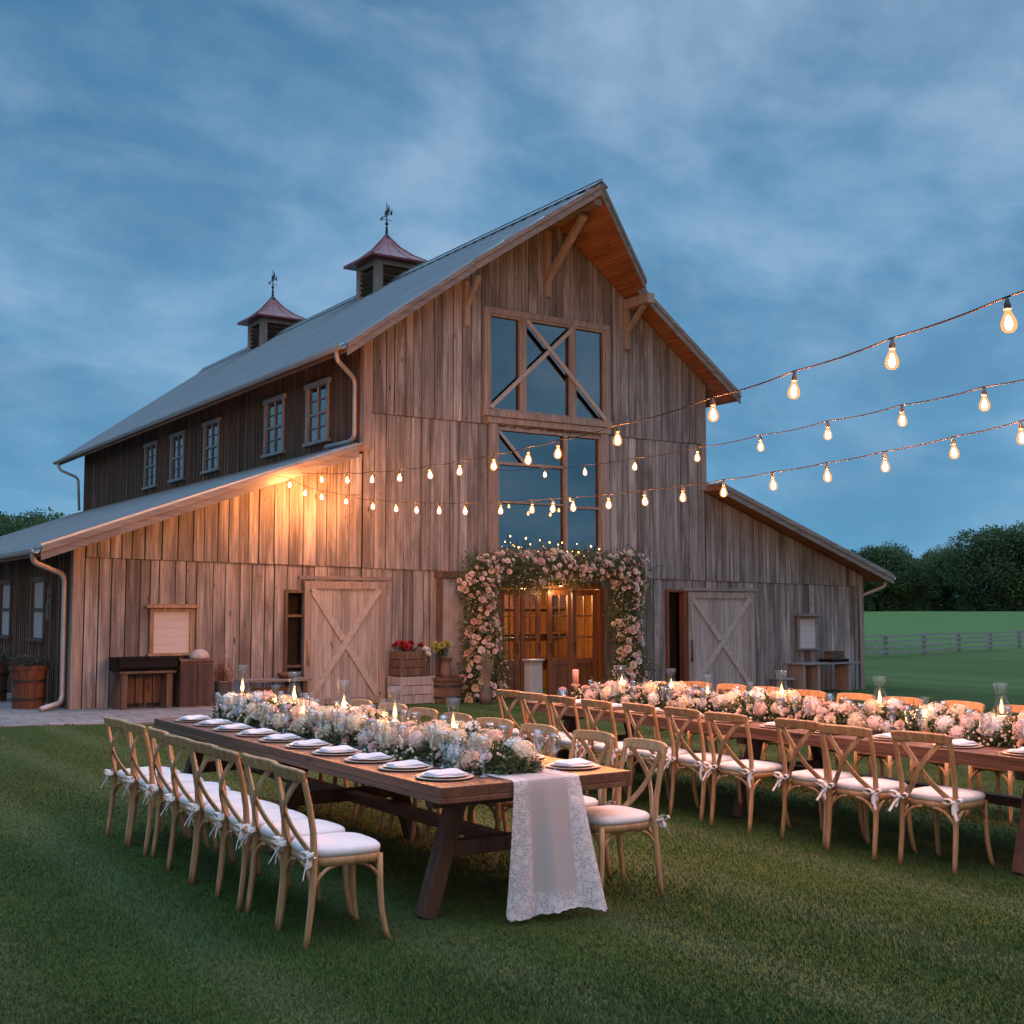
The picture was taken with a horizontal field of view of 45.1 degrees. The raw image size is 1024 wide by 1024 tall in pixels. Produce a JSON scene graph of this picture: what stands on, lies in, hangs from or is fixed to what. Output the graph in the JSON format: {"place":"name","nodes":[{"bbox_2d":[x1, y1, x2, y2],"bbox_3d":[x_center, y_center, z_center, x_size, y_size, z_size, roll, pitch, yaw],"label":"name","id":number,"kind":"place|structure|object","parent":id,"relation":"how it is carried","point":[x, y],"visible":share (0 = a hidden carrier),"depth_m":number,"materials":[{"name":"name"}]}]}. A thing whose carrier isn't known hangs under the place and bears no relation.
{"place":"outdoors","nodes":[
{"label":"outdoors","id":0,"kind":"place"},
{"bbox_2d":[0,693,337,726],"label":"patio","id":1,"kind":"structure","parent":0,"point":[55,716],"depth_m":19.71,"materials":[{"name":"stone"}]},
{"bbox_2d":[0,649,13,700],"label":"wooden tub","id":2,"kind":"object","parent":1,"relation":"on","point":[4,670],"visible":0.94,"depth_m":22.57,"materials":[{"name":"wood"}]},
{"bbox_2d":[7,654,50,708],"bbox_3d":[-8.236,2.873,21.034,0.735,0.922,0.750,3,-5,-33],"label":"wooden tub","id":3,"kind":"object","parent":1,"relation":"on","point":[28,683],"visible":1,"depth_m":20.82,"materials":[{"name":"wood"}]},
{"bbox_2d":[111,670,175,709],"bbox_3d":[-6.269,3.014,20.987,0.960,0.635,0.540,3,-5,-33],"label":"trough bench","id":4,"kind":"object","parent":1,"relation":"on","point":[160,692],"visible":0.99,"depth_m":21.02,"materials":[{"name":"wood"}]},
{"bbox_2d":[108,656,179,671],"bbox_3d":[-6.258,2.579,21.004,1.060,0.225,0.540,3,-5,-33],"label":"planter trough","id":5,"kind":"object","parent":4,"relation":"on","point":[140,663],"visible":1,"depth_m":20.80,"materials":[{"name":"black metal"}]},
{"bbox_2d":[172,659,214,707],"bbox_3d":[-5.553,2.965,21.449,0.620,0.805,0.561,3,-5,-33],"label":"cabinet","id":6,"kind":"object","parent":1,"relation":"on","point":[192,686],"visible":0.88,"depth_m":21.23,"materials":[{"name":"wood"}]},
{"bbox_2d":[213,659,234,705],"bbox_3d":[-5.032,2.973,21.616,0.420,0.815,0.386,-1,-5,18],"label":"flower bucket","id":7,"kind":"object","parent":1,"relation":"on","point":[223,686],"visible":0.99,"depth_m":21.54,"materials":[{"name":"grey metal"}]},
{"bbox_2d":[236,677,311,700],"bbox_3d":[-4.307,3.224,22.304,1.260,0.420,0.492,3,-5,-33],"label":"bench","id":8,"kind":"object","parent":1,"relation":"on","point":[300,684],"visible":0.69,"depth_m":22.30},
{"bbox_2d":[0,611,1023,1023],"bbox_3d":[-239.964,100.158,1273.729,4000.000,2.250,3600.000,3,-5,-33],"label":"ground","id":9,"kind":"structure","parent":0,"point":[976,675],"depth_m":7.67,"materials":[{"name":"plant"}]},
{"bbox_2d":[0,511,38,535],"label":"tree","id":10,"kind":"object","parent":9,"relation":"on","point":[8,523],"visible":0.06,"depth_m":126.16,"materials":[{"name":"green plant"}]},
{"bbox_2d":[12,507,67,526],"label":"tree","id":11,"kind":"object","parent":9,"relation":"on","point":[32,518],"visible":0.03,"depth_m":131.83,"materials":[{"name":"green plant"}]},
{"bbox_2d":[100,716,186,844],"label":"cross back chair","id":12,"kind":"object","parent":9,"relation":"on","point":[124,772],"visible":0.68,"depth_m":9.25,"materials":[{"name":"brown wood"}]},
{"bbox_2d":[122,721,210,855],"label":"cross back chair","id":13,"kind":"object","parent":9,"relation":"on","point":[143,784],"visible":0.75,"depth_m":8.78,"materials":[{"name":"brown wood"}]},
{"bbox_2d":[147,726,237,862],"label":"cross back chair","id":14,"kind":"object","parent":9,"relation":"on","point":[159,790],"visible":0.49,"depth_m":8.49,"materials":[{"name":"brown wood"}]},
{"bbox_2d":[160,733,256,882],"bbox_3d":[-1.979,1.899,8.060,0.557,0.913,0.548,3,-5,-35],"label":"cross back chair","id":15,"kind":"object","parent":9,"relation":"on","point":[186,798],"visible":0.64,"depth_m":8.00,"materials":[{"name":"brown wood"}]},
{"bbox_2d":[184,739,280,889],"bbox_3d":[-1.722,1.869,7.680,0.557,0.913,0.548,3,-5,-35],"label":"cross back chair","id":16,"kind":"object","parent":9,"relation":"on","point":[212,806],"visible":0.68,"depth_m":7.63,"materials":[{"name":"brown wood"}]},
{"bbox_2d":[209,745,316,911],"bbox_3d":[-1.488,1.841,7.313,0.557,0.913,0.548,3,-5,-30],"label":"cross back chair","id":17,"kind":"object","parent":9,"relation":"on","point":[233,826],"visible":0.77,"depth_m":7.17,"materials":[{"name":"brown wood"}]},
{"bbox_2d":[238,753,353,929],"bbox_3d":[-1.219,1.812,6.936,0.557,0.913,0.548,3,-5,-35],"label":"cross back chair","id":18,"kind":"object","parent":9,"relation":"on","point":[269,830],"visible":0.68,"depth_m":6.88,"materials":[{"name":"brown wood"}]},
{"bbox_2d":[269,762,390,950],"bbox_3d":[-0.975,1.779,6.516,0.557,0.913,0.548,3,-5,-30],"label":"cross back chair","id":19,"kind":"object","parent":9,"relation":"on","point":[313,850],"visible":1,"depth_m":6.40,"materials":[{"name":"brown wood"}]},
{"bbox_2d":[302,699,372,811],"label":"cross back chair","id":20,"kind":"object","parent":9,"relation":"on","point":[357,702],"visible":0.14,"depth_m":10.99,"materials":[{"name":"brown wood"}]},
{"bbox_2d":[328,703,407,820],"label":"cross back chair","id":21,"kind":"object","parent":9,"relation":"on","point":[401,708],"visible":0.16,"depth_m":10.35,"materials":[{"name":"brown wood"}]},
{"bbox_2d":[154,716,630,919],"bbox_3d":[-1.207,2.050,9.002,1.300,0.773,5.000,3,-5,-33],"label":"trestle table","id":22,"kind":"object","parent":9,"relation":"on","point":[452,799],"visible":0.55,"depth_m":7.35,"materials":[{"name":"wood"}]},
{"bbox_2d":[311,750,361,754],"bbox_3d":[-1.159,1.590,8.170,0.336,0.009,0.336,3,-5,-33],"label":"charger plate","id":23,"kind":"object","parent":22,"relation":"on","point":[346,753],"visible":0.48,"depth_m":8.09,"materials":[{"name":"white metal"}]},
{"bbox_2d":[316,749,357,752],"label":"dinner plate","id":24,"kind":"object","parent":23,"relation":"on","point":[338,752],"visible":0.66,"depth_m":8.11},
{"bbox_2d":[319,745,355,752],"bbox_3d":[-1.159,1.567,8.172,0.224,0.036,0.168,3,-5,-35],"label":"napkin","id":25,"kind":"object","parent":24,"relation":"on","point":[340,748],"visible":1,"depth_m":8.13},
{"bbox_2d":[343,757,396,762],"bbox_3d":[-0.894,1.560,7.783,0.336,0.009,0.336,3,-5,-33],"label":"charger plate","id":26,"kind":"object","parent":22,"relation":"on","point":[366,761],"visible":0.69,"depth_m":7.71,"materials":[{"name":"white metal"}]},
{"bbox_2d":[348,755,391,760],"bbox_3d":[-0.894,1.551,7.784,0.276,0.013,0.276,3,-5,-33],"label":"dinner plate","id":27,"kind":"object","parent":26,"relation":"on","point":[350,757],"visible":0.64,"depth_m":7.71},
{"bbox_2d":[352,752,389,759],"bbox_3d":[-0.894,1.537,7.785,0.224,0.036,0.168,2,-5,-19],"label":"napkin","id":28,"kind":"object","parent":27,"relation":"on","point":[378,755],"visible":1,"depth_m":7.73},
{"bbox_2d":[210,689,543,774],"bbox_3d":[-1.244,1.536,9.069,0.703,0.371,4.768,3,-5,-33],"label":"flower garland","id":29,"kind":"object","parent":22,"relation":"on","point":[415,740],"visible":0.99,"depth_m":8.10,"materials":[{"name":"white plant"}]},
{"bbox_2d":[377,765,433,770],"bbox_3d":[-0.637,1.530,7.391,0.336,0.009,0.336,3,-5,-33],"label":"charger plate","id":30,"kind":"object","parent":22,"relation":"on","point":[381,767],"visible":0.5,"depth_m":7.32,"materials":[{"name":"white metal"}]},
{"bbox_2d":[383,763,428,768],"bbox_3d":[-0.637,1.521,7.391,0.276,0.013,0.276,3,-5,-33],"label":"dinner plate","id":31,"kind":"object","parent":30,"relation":"on","point":[405,767],"visible":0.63,"depth_m":7.31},
{"bbox_2d":[385,760,426,768],"bbox_3d":[-0.637,1.507,7.392,0.224,0.036,0.168,3,-5,-29],"label":"napkin","id":32,"kind":"object","parent":31,"relation":"on","point":[407,763],"visible":1,"depth_m":7.35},
{"bbox_2d":[212,716,606,921],"bbox_3d":[-1.107,2.019,8.886,0.584,0.743,5.107,3,-5,-33],"label":"table runner","id":33,"kind":"object","parent":22,"relation":"on","point":[554,869],"visible":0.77,"depth_m":6.88,"materials":[{"name":"fabric"}]},
{"bbox_2d":[415,773,473,780],"bbox_3d":[-0.382,1.499,6.997,0.336,0.009,0.336,3,-5,-33],"label":"charger plate","id":34,"kind":"object","parent":22,"relation":"on","point":[419,776],"visible":0.57,"depth_m":6.90,"materials":[{"name":"white metal"}]},
{"bbox_2d":[420,772,468,777],"bbox_3d":[-0.382,1.490,6.997,0.276,0.013,0.276,3,-5,-33],"label":"dinner plate","id":35,"kind":"object","parent":34,"relation":"on","point":[446,776],"visible":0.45,"depth_m":6.94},
{"bbox_2d":[422,768,468,777],"bbox_3d":[-0.382,1.476,6.998,0.224,0.036,0.168,3,-5,-34],"label":"napkin","id":36,"kind":"object","parent":35,"relation":"on","point":[438,773],"visible":1,"depth_m":6.96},
{"bbox_2d":[545,763,599,769],"bbox_3d":[0.365,1.535,7.462,0.336,0.009,0.336,3,-5,-33],"label":"charger plate","id":37,"kind":"object","parent":22,"relation":"on","point":[549,765],"visible":0.58,"depth_m":7.38,"materials":[{"name":"white metal"}]},
{"bbox_2d":[550,762,594,766],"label":"dinner plate","id":38,"kind":"object","parent":37,"relation":"on","point":[574,766],"visible":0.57,"depth_m":7.40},
{"bbox_2d":[552,758,592,767],"bbox_3d":[0.365,1.512,7.463,0.224,0.036,0.168,4,-6,-43],"label":"napkin","id":39,"kind":"object","parent":38,"relation":"on","point":[574,762],"visible":1,"depth_m":7.42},
{"bbox_2d":[355,707,437,831],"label":"cross back chair","id":40,"kind":"object","parent":9,"relation":"on","point":[415,712],"visible":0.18,"depth_m":9.97,"materials":[{"name":"brown wood"}]},
{"bbox_2d":[387,676,434,703],"bbox_3d":[-1.949,3.421,23.822,0.760,0.524,0.538,3,-5,-33],"label":"wooden crate","id":41,"kind":"object","parent":9,"relation":"on","point":[411,690],"visible":0.91,"depth_m":23.62,"materials":[{"name":"wood"}]},
{"bbox_2d":[389,651,425,676],"bbox_3d":[-2.019,2.919,23.839,0.540,0.479,0.458,3,-5,-33],"label":"wooden crate","id":42,"kind":"object","parent":41,"relation":"on","point":[410,663],"visible":0.98,"depth_m":23.68,"materials":[{"name":"wood"}]},
{"bbox_2d":[391,640,422,651],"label":"red flowers","id":43,"kind":"object","parent":42,"relation":"in","point":[403,645],"visible":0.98,"depth_m":23.79,"materials":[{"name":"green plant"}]},
{"bbox_2d":[386,712,471,842],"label":"cross back chair","id":44,"kind":"object","parent":9,"relation":"on","point":[466,718],"visible":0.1,"depth_m":9.40,"materials":[{"name":"brown wood"}]},
{"bbox_2d":[0,178,895,711],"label":"barn","id":45,"kind":"structure","parent":9,"relation":"on","point":[198,522],"depth_m":26.27,"materials":[{"name":"brown wood"}]},
{"bbox_2d":[0,579,13,638],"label":"window","id":46,"kind":"structure","parent":45,"relation":"in","point":[6,586],"depth_m":25.27,"materials":[{"name":"grey glass"}]},
{"bbox_2d":[26,576,47,641],"bbox_3d":[-8.776,1.796,22.839,0.110,1.200,1.220,3,-5,-33],"label":"window","id":47,"kind":"structure","parent":45,"relation":"in","point":[38,584],"depth_m":22.93,"materials":[{"name":"grey glass"}]},
{"bbox_2d":[141,440,157,489],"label":"window","id":48,"kind":"structure","parent":45,"relation":"in","point":[150,444],"depth_m":35.43,"materials":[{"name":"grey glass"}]},
{"bbox_2d":[144,604,200,655],"bbox_3d":[-5.954,2.067,21.639,0.960,0.905,0.140,3,-5,-33],"label":"shuttered window","id":49,"kind":"structure","parent":45,"relation":"in","point":[176,619],"depth_m":21.66,"materials":[{"name":"wood"}]},
{"bbox_2d":[167,430,185,482],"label":"window","id":50,"kind":"structure","parent":45,"relation":"in","point":[183,432],"depth_m":33.44,"materials":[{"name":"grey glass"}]},
{"bbox_2d":[200,417,220,474],"bbox_3d":[-7.611,-1.661,31.203,0.110,1.330,1.240,3,-5,-33],"label":"window","id":51,"kind":"structure","parent":45,"relation":"in","point":[217,420],"depth_m":31.22,"materials":[{"name":"grey wood"}]},
{"bbox_2d":[261,393,285,458],"bbox_3d":[-5.362,-1.926,27.785,0.110,1.330,1.240,3,-5,-33],"label":"window","id":52,"kind":"structure","parent":45,"relation":"in","point":[282,396],"depth_m":27.80,"materials":[{"name":"grey wood"}]},
{"bbox_2d":[302,377,330,447],"bbox_3d":[-4.090,-2.077,25.851,0.110,1.330,1.240,3,-5,-33],"label":"window","id":53,"kind":"structure","parent":45,"relation":"in","point":[308,387],"depth_m":25.85,"materials":[{"name":"grey wood"}]},
{"bbox_2d":[303,581,385,703],"bbox_3d":[-3.152,2.484,23.430,1.700,2.320,0.123,3,-5,-33],"label":"barn door","id":54,"kind":"structure","parent":45,"relation":"in","point":[344,654],"depth_m":23.45,"materials":[{"name":"brown wood"}]},
{"bbox_2d":[442,579,470,695],"bbox_3d":[-1.118,2.605,24.858,0.654,2.500,0.023,3,-5,-33],"label":"side door","id":55,"kind":"structure","parent":45,"relation":"in","point":[452,609],"depth_m":24.83,"materials":[{"name":"wood"}]},
{"bbox_2d":[501,589,518,698],"bbox_3d":[-0.042,2.743,25.603,0.480,2.280,0.107,3,-5,-33],"label":"french door","id":56,"kind":"structure","parent":45,"relation":"in","point":[514,685],"depth_m":25.64,"materials":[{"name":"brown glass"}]},
{"bbox_2d":[520,589,540,691],"bbox_3d":[0.401,2.766,25.893,0.500,2.280,0.107,3,-5,-33],"label":"french door","id":57,"kind":"structure","parent":45,"relation":"in","point":[537,615],"depth_m":25.92,"materials":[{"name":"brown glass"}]},
{"bbox_2d":[483,306,612,427],"bbox_3d":[0.800,-3.073,26.515,3.330,2.300,0.156,3,-5,-33],"label":"window","id":58,"kind":"structure","parent":45,"relation":"in","point":[524,319],"depth_m":26.43,"materials":[{"name":"brown wood"}]},
{"bbox_2d":[487,416,610,555],"bbox_3d":[0.819,-0.502,26.367,3.200,2.830,0.131,3,-5,-33],"label":"window","id":59,"kind":"structure","parent":45,"relation":"in","point":[493,429],"depth_m":26.47,"materials":[{"name":"brown wood"}]},
{"bbox_2d":[547,590,571,696],"bbox_3d":[1.025,2.791,26.217,0.620,2.280,0.107,3,-5,-33],"label":"french door","id":60,"kind":"structure","parent":45,"relation":"in","point":[559,671],"depth_m":26.21,"materials":[{"name":"brown wood"}]},
{"bbox_2d":[572,590,596,694],"bbox_3d":[1.572,2.826,26.659,0.660,2.280,0.107,3,-5,-33],"label":"french door","id":61,"kind":"structure","parent":45,"relation":"in","point":[587,667],"depth_m":26.69,"materials":[{"name":"brown wood"}]},
{"bbox_2d":[305,290,1023,481],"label":"string lights","id":62,"kind":"object","parent":45,"relation":"hanging from","point":[1008,322],"visible":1,"depth_m":7.17,"materials":[{"name":"metal"}]},
{"bbox_2d":[354,420,1023,513],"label":"string lights","id":63,"kind":"object","parent":45,"relation":"hanging from","point":[953,441],"visible":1,"depth_m":10.80},
{"bbox_2d":[688,592,755,692],"bbox_3d":[4.905,3.038,28.687,2.070,2.330,0.123,3,-5,-33],"label":"barn door","id":64,"kind":"structure","parent":45,"relation":"in","point":[721,626],"depth_m":28.72,"materials":[{"name":"wood"}]},
{"bbox_2d":[495,379,1023,475],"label":"string lights","id":65,"kind":"object","parent":45,"relation":"hanging from","point":[984,403],"visible":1,"depth_m":10.29,"materials":[{"name":"metal"}]},
{"bbox_2d":[794,613,822,649],"bbox_3d":[7.283,2.934,30.279,0.880,0.895,0.140,3,-5,-33],"label":"shuttered window","id":66,"kind":"structure","parent":45,"relation":"in","point":[805,621],"depth_m":30.31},
{"bbox_2d":[432,676,463,703],"bbox_3d":[-1.287,3.460,24.013,0.700,0.500,0.700,3,-5,-33],"label":"planter tub","id":67,"kind":"object","parent":9,"relation":"on","point":[447,690],"visible":0.87,"depth_m":23.74,"materials":[{"name":"wood"}]},
{"bbox_2d":[439,657,452,677],"bbox_3d":[-1.287,3.046,24.045,0.270,0.420,0.270,3,-5,-33],"label":"vase","id":68,"kind":"object","parent":67,"relation":"in","point":[445,670],"visible":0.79,"depth_m":23.95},
{"bbox_2d":[430,640,451,657],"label":"yellow flowers","id":69,"kind":"object","parent":68,"relation":"in","point":[440,647],"visible":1,"depth_m":23.95,"materials":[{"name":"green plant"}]},
{"bbox_2d":[421,717,513,847],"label":"cross back chair","id":70,"kind":"object","parent":9,"relation":"on","point":[505,724],"visible":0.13,"depth_m":9.00,"materials":[{"name":"brown wood"}]},
{"bbox_2d":[478,650,494,704],"bbox_3d":[-0.501,3.159,23.782,0.349,1.083,0.317,0,-4,2],"label":"floor vase","id":71,"kind":"object","parent":9,"relation":"on","point":[486,696],"visible":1,"depth_m":23.72,"materials":[{"name":"ceramic"}]},
{"bbox_2d":[462,723,557,870],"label":"cross back chair","id":72,"kind":"object","parent":9,"relation":"on","point":[528,729],"visible":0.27,"depth_m":8.47,"materials":[{"name":"brown wood"}]},
{"bbox_2d":[495,689,534,751],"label":"cross back chair","id":73,"kind":"object","parent":9,"relation":"on","point":[500,693],"visible":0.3,"depth_m":12.29,"materials":[{"name":"brown wood"}]},
{"bbox_2d":[522,659,544,701],"bbox_3d":[0.420,3.309,24.248,0.340,0.830,0.300,3,-5,-33],"label":"draped stand","id":74,"kind":"object","parent":9,"relation":"on","point":[533,682],"visible":0.81,"depth_m":24.14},
{"bbox_2d":[517,692,581,757],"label":"cross back chair","id":75,"kind":"object","parent":9,"relation":"on","point":[540,697],"visible":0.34,"depth_m":11.90,"materials":[{"name":"brown wood"}]},
{"bbox_2d":[450,534,663,702],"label":"flower arch","id":76,"kind":"structure","parent":9,"relation":"on","point":[483,622],"depth_m":25.38,"materials":[{"name":"plant"}]},
{"bbox_2d":[514,730,615,877],"bbox_3d":[0.352,1.894,8.000,0.557,0.913,0.548,3,-5,-32],"label":"cross back chair","id":77,"kind":"object","parent":9,"relation":"on","point":[582,736],"visible":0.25,"depth_m":8.02,"materials":[{"name":"brown wood"}]},
{"bbox_2d":[546,695,612,767],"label":"cross back chair","id":78,"kind":"object","parent":9,"relation":"on","point":[564,743],"visible":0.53,"depth_m":11.45,"materials":[{"name":"brown wood"}]},
{"bbox_2d":[579,699,653,804],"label":"cross back chair","id":79,"kind":"object","parent":9,"relation":"on","point":[599,747],"visible":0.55,"depth_m":10.95,"materials":[{"name":"brown wood"}]},
{"bbox_2d":[574,738,671,903],"bbox_3d":[0.629,1.854,7.487,0.557,0.913,0.548,2,-5,-29],"label":"cross back chair","id":80,"kind":"object","parent":9,"relation":"on","point":[617,819],"visible":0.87,"depth_m":7.38,"materials":[{"name":"brown wood"}]},
{"bbox_2d":[622,702,699,808],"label":"cross back chair","id":81,"kind":"object","parent":9,"relation":"on","point":[648,756],"visible":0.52,"depth_m":10.59,"materials":[{"name":"brown wood"}]},
{"bbox_2d":[651,681,711,768],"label":"cross back chair","id":82,"kind":"object","parent":9,"relation":"on","point":[695,684],"visible":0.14,"depth_m":13.47,"materials":[{"name":"brown wood"}]},
{"bbox_2d":[664,706,746,822],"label":"cross back chair","id":83,"kind":"object","parent":9,"relation":"on","point":[692,761],"visible":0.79,"depth_m":10.12,"materials":[{"name":"brown wood"}]},
{"bbox_2d":[684,683,746,770],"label":"cross back chair","id":84,"kind":"object","parent":9,"relation":"on","point":[723,687],"visible":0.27,"depth_m":13.10,"materials":[{"name":"brown wood"}]},
{"bbox_2d":[702,711,790,833],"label":"cross back chair","id":85,"kind":"object","parent":9,"relation":"on","point":[749,770],"visible":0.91,"depth_m":9.61,"materials":[{"name":"brown wood"}]},
{"bbox_2d":[723,686,784,761],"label":"cross back chair","id":86,"kind":"object","parent":9,"relation":"on","point":[769,689],"visible":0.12,"depth_m":12.60,"materials":[{"name":"brown wood"}]},
{"bbox_2d":[526,701,1023,874],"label":"trestle table","id":87,"kind":"object","parent":9,"relation":"on","point":[993,757],"visible":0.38,"depth_m":9.51,"materials":[{"name":"wood"}]},
{"bbox_2d":[570,677,1023,748],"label":"flower garland","id":88,"kind":"object","parent":87,"relation":"on","point":[987,730],"visible":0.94,"depth_m":10.00,"materials":[{"name":"pink plant"}]},
{"bbox_2d":[758,690,826,786],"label":"cross back chair","id":89,"kind":"object","parent":9,"relation":"on","point":[821,695],"visible":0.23,"depth_m":12.08,"materials":[{"name":"brown wood"}]},
{"bbox_2d":[772,718,865,848],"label":"cross back chair","id":90,"kind":"object","parent":9,"relation":"on","point":[809,777],"visible":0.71,"depth_m":9.10,"materials":[{"name":"brown wood"}]},
{"bbox_2d":[785,661,860,690],"bbox_3d":[7.579,4.008,30.026,2.050,0.700,0.552,3,-5,-33],"label":"side table","id":91,"kind":"object","parent":9,"relation":"on","point":[806,675],"visible":0.78,"depth_m":29.74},
{"bbox_2d":[805,693,875,791],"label":"cross back chair","id":92,"kind":"object","parent":9,"relation":"on","point":[843,697],"visible":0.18,"depth_m":11.73,"materials":[{"name":"brown wood"}]},
{"bbox_2d":[816,723,917,861],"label":"cross back chair","id":93,"kind":"object","parent":9,"relation":"on","point":[875,789],"visible":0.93,"depth_m":8.61,"materials":[{"name":"brown wood"}]},
{"bbox_2d":[863,582,883,610],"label":"tree","id":94,"kind":"object","parent":9,"relation":"on","point":[869,605],"visible":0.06,"depth_m":194.06,"materials":[{"name":"green plant"}]},
{"bbox_2d":[850,696,923,805],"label":"cross back chair","id":95,"kind":"object","parent":9,"relation":"on","point":[906,701],"visible":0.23,"depth_m":11.11,"materials":[{"name":"brown wood"}]},
{"bbox_2d":[857,540,919,610],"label":"tree","id":96,"kind":"object","parent":9,"relation":"on","point":[889,556],"visible":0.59,"depth_m":196.22,"materials":[{"name":"green plant"}]},
{"bbox_2d":[892,558,943,610],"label":"tree","id":97,"kind":"object","parent":9,"relation":"on","point":[922,583],"visible":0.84,"depth_m":194.97,"materials":[{"name":"green plant"}]},
{"bbox_2d":[888,730,994,875],"bbox_3d":[2.876,1.915,8.263,0.557,0.913,0.548,4,-6,-38],"label":"cross back chair","id":98,"kind":"object","parent":9,"relation":"on","point":[954,799],"visible":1,"depth_m":8.16,"materials":[{"name":"brown wood"}]},
{"bbox_2d":[916,544,967,610],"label":"tree","id":99,"kind":"object","parent":9,"relation":"on","point":[938,556],"visible":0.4,"depth_m":196.30,"materials":[{"name":"green plant"}]},
{"bbox_2d":[864,630,1023,656],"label":"rail fence","id":100,"kind":"object","parent":9,"relation":"on","point":[923,644],"visible":0.52,"depth_m":60.03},
{"bbox_2d":[910,700,984,813],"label":"cross back chair","id":101,"kind":"object","parent":9,"relation":"on","point":[976,707],"visible":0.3,"depth_m":10.64,"materials":[{"name":"brown wood"}]},
{"bbox_2d":[940,525,1023,610],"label":"tree","id":102,"kind":"object","parent":9,"relation":"on","point":[970,571],"visible":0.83,"depth_m":183.63,"materials":[{"name":"green plant"}]},
{"bbox_2d":[965,705,1023,825],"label":"cross back chair","id":103,"kind":"object","parent":9,"relation":"on","point":[1010,779],"visible":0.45,"depth_m":10.14,"materials":[{"name":"brown wood"}]},
{"bbox_2d":[969,520,1023,610],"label":"tree","id":104,"kind":"object","parent":9,"relation":"on","point":[1020,540],"visible":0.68,"depth_m":182.54,"materials":[{"name":"green plant"}]},
{"bbox_2d":[0,0,1023,596],"label":"sky","id":105,"kind":"structure","parent":0,"point":[798,184],"materials":[{"name":"blue"}]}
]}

